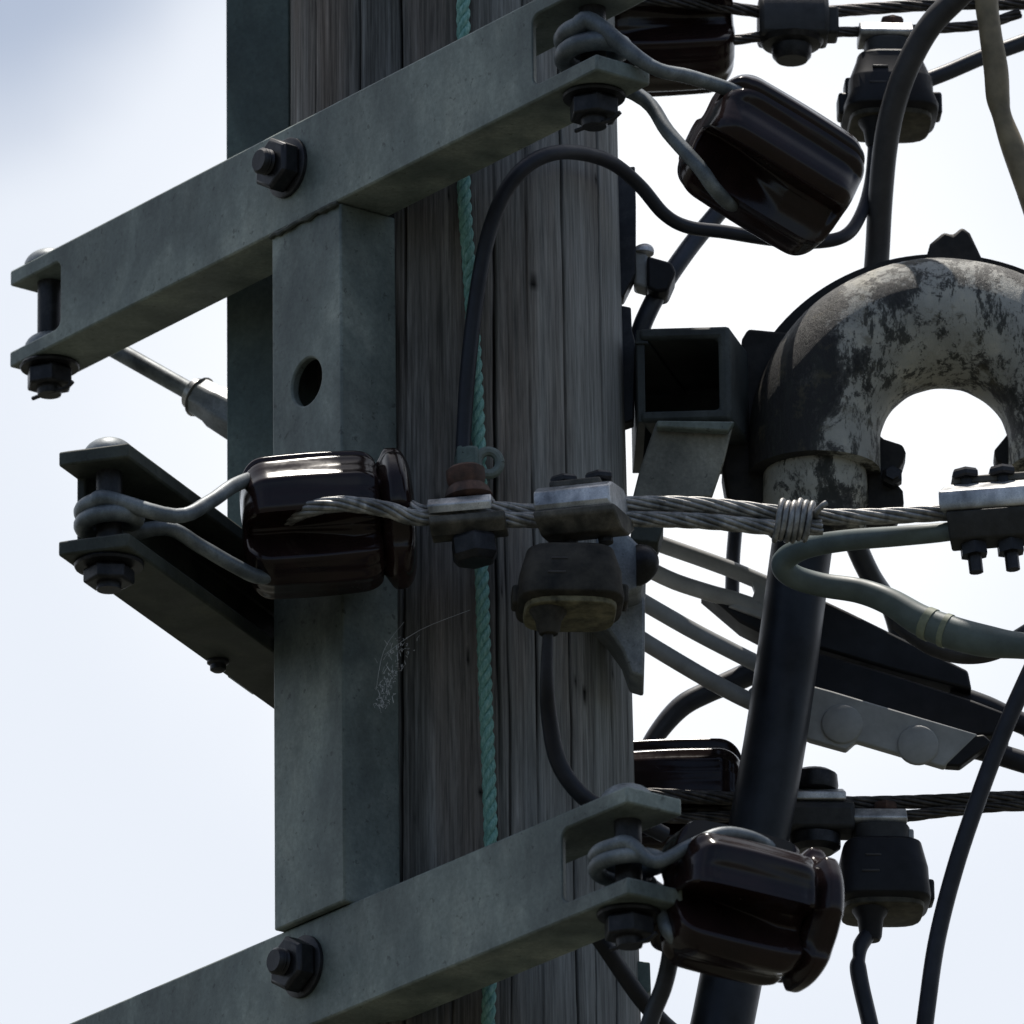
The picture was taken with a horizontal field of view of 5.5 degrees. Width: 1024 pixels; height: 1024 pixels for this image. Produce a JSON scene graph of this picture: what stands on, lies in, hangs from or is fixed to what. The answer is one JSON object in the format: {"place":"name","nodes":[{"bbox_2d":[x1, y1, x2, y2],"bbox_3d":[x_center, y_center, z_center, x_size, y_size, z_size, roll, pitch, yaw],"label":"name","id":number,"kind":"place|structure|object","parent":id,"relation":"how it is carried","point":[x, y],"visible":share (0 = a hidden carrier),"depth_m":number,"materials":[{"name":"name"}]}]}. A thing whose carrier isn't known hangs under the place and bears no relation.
{"place":"outdoors","nodes":[
{"label":"outdoors","id":0,"kind":"place"},
{"bbox_2d":[0,0,1023,1023],"label":"sky","id":1,"kind":"structure","parent":0,"point":[137,809],"materials":[{"name":"white"}]},
{"label":"ground","id":2,"kind":"structure","parent":0,"visible":0},
{"bbox_2d":[291,0,640,1023],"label":"utility pole","id":3,"kind":"object","parent":2,"relation":"on","point":[551,356],"visible":0.54,"depth_m":9.88,"materials":[{"name":"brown wood"}]},
{"bbox_2d":[59,437,273,708],"bbox_3d":[-0.281,0.065,9.805,0.067,0.145,0.470,-9,-22,22],"label":"bracket arm","id":4,"kind":"object","parent":3,"relation":"attached to","point":[218,618],"visible":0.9,"depth_m":9.73},
{"bbox_2d":[73,472,270,583],"bbox_3d":[-0.269,0.000,9.668,0.258,0.114,0.074,7,-22,-20],"label":"rod loop","id":5,"kind":"object","parent":4,"relation":"attached to","point":[94,508],"visible":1,"depth_m":9.63,"materials":[{"name":"grey metal"}]},
{"bbox_2d":[240,448,416,598],"bbox_3d":[-0.166,0.010,9.734,0.161,0.140,0.135,-1,-21,0],"label":"insulator","id":6,"kind":"object","parent":5,"relation":"attached to","point":[334,554],"visible":0.97,"depth_m":9.69,"materials":[{"name":"brown ceramic"}]},
{"bbox_2d":[285,495,946,543],"bbox_3d":[2.522,-0.086,9.968,5.493,0.345,0.103,1,-21,-5],"label":"line wire","id":7,"kind":"object","parent":6,"relation":"attached to","point":[794,521],"visible":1,"depth_m":9.70,"materials":[{"name":"metal"}]},
{"bbox_2d":[427,462,508,568],"bbox_3d":[-0.040,0.002,9.684,0.073,0.094,0.047,-1,-21,0],"label":"wire clamp","id":8,"kind":"object","parent":7,"relation":"attached to","point":[471,537],"visible":1,"depth_m":9.66,"materials":[{"name":"metal"}]},
{"bbox_2d":[533,469,633,545],"bbox_3d":[0.065,-0.005,9.681,0.091,0.072,0.053,-1,-21,0],"label":"wire clamp","id":9,"kind":"object","parent":7,"relation":"attached to","point":[591,505],"visible":1,"depth_m":9.66,"materials":[{"name":"metal"}]},
{"bbox_2d":[511,542,669,841],"bbox_3d":[0.081,0.157,9.645,0.170,0.243,0.109,8,-22,-23],"label":"wire connector","id":10,"kind":"object","parent":9,"relation":"hanging from","point":[569,587],"visible":0.93,"depth_m":9.63,"materials":[{"name":"brown plastic"}]},
{"bbox_2d":[939,464,1023,574],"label":"wire clamp","id":11,"kind":"object","parent":7,"relation":"attached to","point":[984,513],"visible":1,"depth_m":9.71,"materials":[{"name":"metal"}]},
{"bbox_2d":[771,522,1023,658],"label":"cable","id":12,"kind":"object","parent":11,"relation":"attached to","point":[935,626],"visible":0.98,"depth_m":9.79,"materials":[{"name":"grey rubber"}]},
{"bbox_2d":[916,665,1023,1023],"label":"cable","id":13,"kind":"object","parent":12,"relation":"hanging from","point":[987,772],"visible":1,"depth_m":9.68,"materials":[{"name":"black rubber"}]},
{"bbox_2d":[226,0,290,693],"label":"post","id":14,"kind":"object","parent":3,"relation":"attached to","point":[258,69],"visible":0.27,"depth_m":10.21,"materials":[{"name":"grey metal"}]},
{"bbox_2d":[10,0,648,399],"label":"crossarm","id":15,"kind":"object","parent":3,"relation":"attached to","point":[446,116],"visible":1,"depth_m":9.95,"materials":[{"name":"grey metal"}]},
{"bbox_2d":[109,347,226,439],"bbox_3d":[-0.316,-0.118,10.257,0.199,0.154,0.046,-11,-23,25],"label":"stay rod","id":16,"kind":"object","parent":15,"relation":"attached to","point":[204,400],"visible":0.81,"depth_m":10.23,"materials":[{"name":"metal"}]},
{"bbox_2d":[553,11,742,211],"bbox_3d":[0.151,-0.357,9.667,0.227,0.176,0.084,2,-21,-8],"label":"rod loop","id":17,"kind":"object","parent":15,"relation":"attached to","point":[576,36],"visible":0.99,"depth_m":9.65,"materials":[{"name":"grey metal"}]},
{"bbox_2d":[677,74,864,255],"bbox_3d":[0.233,-0.313,9.684,0.168,0.156,0.125,7,-22,-21],"label":"insulator","id":18,"kind":"object","parent":17,"relation":"attached to","point":[786,169],"visible":1,"depth_m":9.65,"materials":[{"name":"brown ceramic"}]},
{"bbox_2d":[269,201,399,931],"bbox_3d":[-0.164,0.052,9.838,0.070,0.680,0.106,15,-25,-35],"label":"mounting post","id":19,"kind":"object","parent":3,"relation":"attached to","point":[336,786],"visible":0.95,"depth_m":9.79,"materials":[{"name":"grey metal"}]},
{"bbox_2d":[375,610,468,711],"bbox_3d":[-0.080,0.134,9.740,0.097,0.113,0.015,7,-22,-19],"label":"cobweb","id":20,"kind":"object","parent":19,"relation":"attached to","point":[400,643],"visible":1,"depth_m":9.72,"materials":[{"name":"fabric"}]},
{"bbox_2d":[70,783,681,1023],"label":"crossarm","id":21,"kind":"object","parent":3,"relation":"attached to","point":[488,915],"visible":1,"depth_m":9.56,"materials":[{"name":"grey metal"}]},
{"bbox_2d":[592,938,675,1023],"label":"cable","id":22,"kind":"object","parent":21,"relation":"hanging from","point":[629,982],"visible":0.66,"depth_m":9.57,"materials":[{"name":"black rubber"}]},
{"bbox_2d":[587,826,775,943],"bbox_3d":[0.157,0.332,9.395,0.182,0.116,0.075,1,-21,-4],"label":"rod loop","id":23,"kind":"object","parent":21,"relation":"attached to","point":[604,857],"visible":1,"depth_m":9.37,"materials":[{"name":"grey metal"}]},
{"bbox_2d":[650,820,843,992],"bbox_3d":[0.203,0.345,9.415,0.154,0.138,0.129,9,-22,-23],"label":"insulator","id":24,"kind":"object","parent":23,"relation":"hanging from","point":[750,912],"visible":1,"depth_m":9.38,"materials":[{"name":"brown ceramic"}]},
{"bbox_2d":[640,873,677,1023],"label":"cable","id":25,"kind":"object","parent":24,"relation":"attached to","point":[659,997],"visible":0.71,"depth_m":9.47,"materials":[{"name":"black rubber"}]},
{"bbox_2d":[456,0,497,1023],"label":"rope","id":26,"kind":"object","parent":3,"relation":"attached to","point":[489,789],"visible":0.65,"depth_m":9.78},
{"bbox_2d":[454,446,504,478],"bbox_3d":[-0.030,-0.042,9.831,0.045,0.032,0.032,1,-21,-5],"label":"pole eye","id":27,"kind":"object","parent":3,"relation":"attached to","point":[475,454],"visible":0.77,"depth_m":9.82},
{"bbox_2d":[618,167,635,304],"bbox_3d":[0.105,-0.258,10.094,0.024,0.135,0.022,-1,-21,0],"label":"strap plate","id":28,"kind":"object","parent":3,"relation":"attached to","point":[627,211],"visible":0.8,"depth_m":10.08,"materials":[{"name":"metal"}]},
{"bbox_2d":[592,527,662,695],"bbox_3d":[0.103,0.075,9.826,0.073,0.161,0.123,-1,-21,0],"label":"pole hook","id":29,"kind":"object","parent":3,"relation":"attached to","point":[622,638],"visible":0.77,"depth_m":9.81,"materials":[{"name":"metal"}]},
{"bbox_2d":[622,306,634,429],"bbox_3d":[0.109,-0.134,10.051,0.014,0.118,0.020,-1,-21,0],"label":"strap plate","id":30,"kind":"object","parent":3,"relation":"attached to","point":[629,365],"visible":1,"depth_m":10.04,"materials":[{"name":"metal"}]},
{"bbox_2d":[638,961,650,995],"bbox_3d":[0.114,0.449,9.824,0.027,0.076,0.022,-1,-21,0],"label":"strap plate","id":31,"kind":"object","parent":3,"relation":"attached to","point":[644,978],"visible":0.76,"depth_m":9.82,"materials":[{"name":"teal metal"}]},
{"bbox_2d":[634,243,674,303],"bbox_3d":[0.132,-0.225,10.090,0.042,0.055,0.037,-1,-21,0],"label":"cable cleat","id":32,"kind":"object","parent":3,"relation":"attached to","point":[654,277],"visible":1,"depth_m":10.07,"materials":[{"name":"grey plastic"}]},
{"bbox_2d":[632,208,724,339],"bbox_3d":[0.182,-0.231,10.121,0.154,0.270,0.044,2,-21,-7],"label":"cable","id":33,"kind":"object","parent":32,"relation":"attached to","point":[685,252],"visible":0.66,"depth_m":10.10,"materials":[{"name":"black rubber"}]},
{"bbox_2d":[615,0,734,96],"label":"insulator","id":34,"kind":"object","parent":3,"relation":"attached to","point":[699,41],"visible":0.44,"depth_m":10.23,"materials":[{"name":"brown ceramic"}]},
{"bbox_2d":[618,0,1023,44],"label":"line wire","id":35,"kind":"object","parent":34,"relation":"attached to","point":[1015,7],"visible":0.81,"depth_m":10.26,"materials":[{"name":"black metal"}]},
{"bbox_2d":[455,15,941,455],"bbox_3d":[0.175,-0.256,10.061,0.553,0.547,0.108,12,-24,-31],"label":"wire connector","id":36,"kind":"object","parent":35,"relation":"hanging from","point":[860,97],"visible":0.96,"depth_m":10.06,"materials":[{"name":"black plastic"}]},
{"bbox_2d":[928,33,1023,85],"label":"cable","id":37,"kind":"object","parent":36,"relation":"attached to","point":[960,66],"visible":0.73,"depth_m":10.26,"materials":[{"name":"black rubber"}]},
{"bbox_2d":[757,0,838,66],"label":"wire clamp","id":38,"kind":"object","parent":35,"relation":"attached to","point":[793,33],"visible":1,"depth_m":10.24,"materials":[{"name":"metal"}]},
{"bbox_2d":[633,738,740,850],"bbox_3d":[0.138,0.271,10.011,0.162,0.115,0.119,-1,-21,0],"label":"insulator","id":39,"kind":"object","parent":3,"relation":"attached to","point":[706,764],"visible":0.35,"depth_m":9.97,"materials":[{"name":"brown ceramic"}]},
{"bbox_2d":[643,665,753,739],"bbox_3d":[0.181,0.196,10.061,0.142,0.140,0.022,0,-21,-3],"label":"cable","id":40,"kind":"object","parent":39,"relation":"attached to","point":[676,711],"visible":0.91,"depth_m":10.06,"materials":[{"name":"black rubber"}]},
{"bbox_2d":[647,788,1023,823],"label":"line wire","id":41,"kind":"object","parent":39,"relation":"attached to","point":[928,806],"visible":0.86,"depth_m":9.98,"materials":[{"name":"grey metal"}]},
{"bbox_2d":[789,766,854,856],"bbox_3d":[0.272,0.278,9.970,0.094,0.079,0.050,-1,-21,0],"label":"wire clamp","id":42,"kind":"object","parent":41,"relation":"attached to","point":[823,818],"visible":0.71,"depth_m":9.95,"materials":[{"name":"metal"}]},
{"bbox_2d":[839,800,934,1023],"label":"wire connector","id":43,"kind":"object","parent":41,"relation":"hanging from","point":[883,865],"visible":0.94,"depth_m":9.91,"materials":[{"name":"black plastic"}]},
{"bbox_2d":[632,327,748,497],"bbox_3d":[0.176,-0.069,10.035,0.132,0.174,0.168,-1,-21,0],"label":"pole bracket","id":44,"kind":"object","parent":3,"relation":"attached to","point":[691,414],"visible":0.93,"depth_m":9.99,"materials":[{"name":"metal"}]},
{"bbox_2d":[645,594,1023,773],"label":"wedge splice","id":45,"kind":"object","parent":3,"relation":"attached to","point":[841,723],"visible":0.79,"depth_m":9.99,"materials":[{"name":"grey metal"}]},
{"bbox_2d":[651,536,1023,745],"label":"wedge splice","id":46,"kind":"object","parent":3,"relation":"attached to","point":[862,659],"visible":0.61,"depth_m":10.04,"materials":[{"name":"black plastic"}]},
{"bbox_2d":[725,532,741,591],"bbox_3d":[0.210,0.009,10.109,0.025,0.162,0.014,-17,-26,36],"label":"cable","id":47,"kind":"object","parent":46,"relation":"attached to","point":[733,550],"visible":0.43,"depth_m":10.09,"materials":[{"name":"black rubber"}]},
{"bbox_2d":[690,525,833,1023],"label":"riser pipe","id":48,"kind":"object","parent":2,"relation":"on","point":[775,736],"visible":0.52,"depth_m":9.90,"materials":[{"name":"black plastic"}]},
{"bbox_2d":[722,229,1023,537],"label":"pipe bend","id":49,"kind":"object","parent":48,"relation":"on","point":[840,369],"visible":0.91,"depth_m":10.00,"materials":[{"name":"metal"}]},
{"bbox_2d":[847,549,902,638],"bbox_3d":[0.340,0.064,10.091,0.022,0.130,0.137,-11,-23,26],"label":"cable","id":50,"kind":"object","parent":49,"relation":"attached to","point":[864,564],"visible":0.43,"depth_m":10.07,"materials":[{"name":"black rubber"}]},
{"bbox_2d":[864,0,971,266],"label":"cable","id":51,"kind":"object","parent":49,"relation":"attached to","point":[937,17],"visible":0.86,"depth_m":10.16,"materials":[{"name":"black rubber"}]},
{"bbox_2d":[891,621,1023,663],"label":"cable","id":52,"kind":"object","parent":49,"relation":"attached to","point":[937,652],"visible":0.36,"depth_m":9.95,"materials":[{"name":"black rubber"}]},
{"bbox_2d":[975,0,1023,213],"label":"cable","id":53,"kind":"object","parent":49,"relation":"attached to","point":[996,79],"visible":1,"depth_m":10.11,"materials":[{"name":"grey rubber"}]}
]}

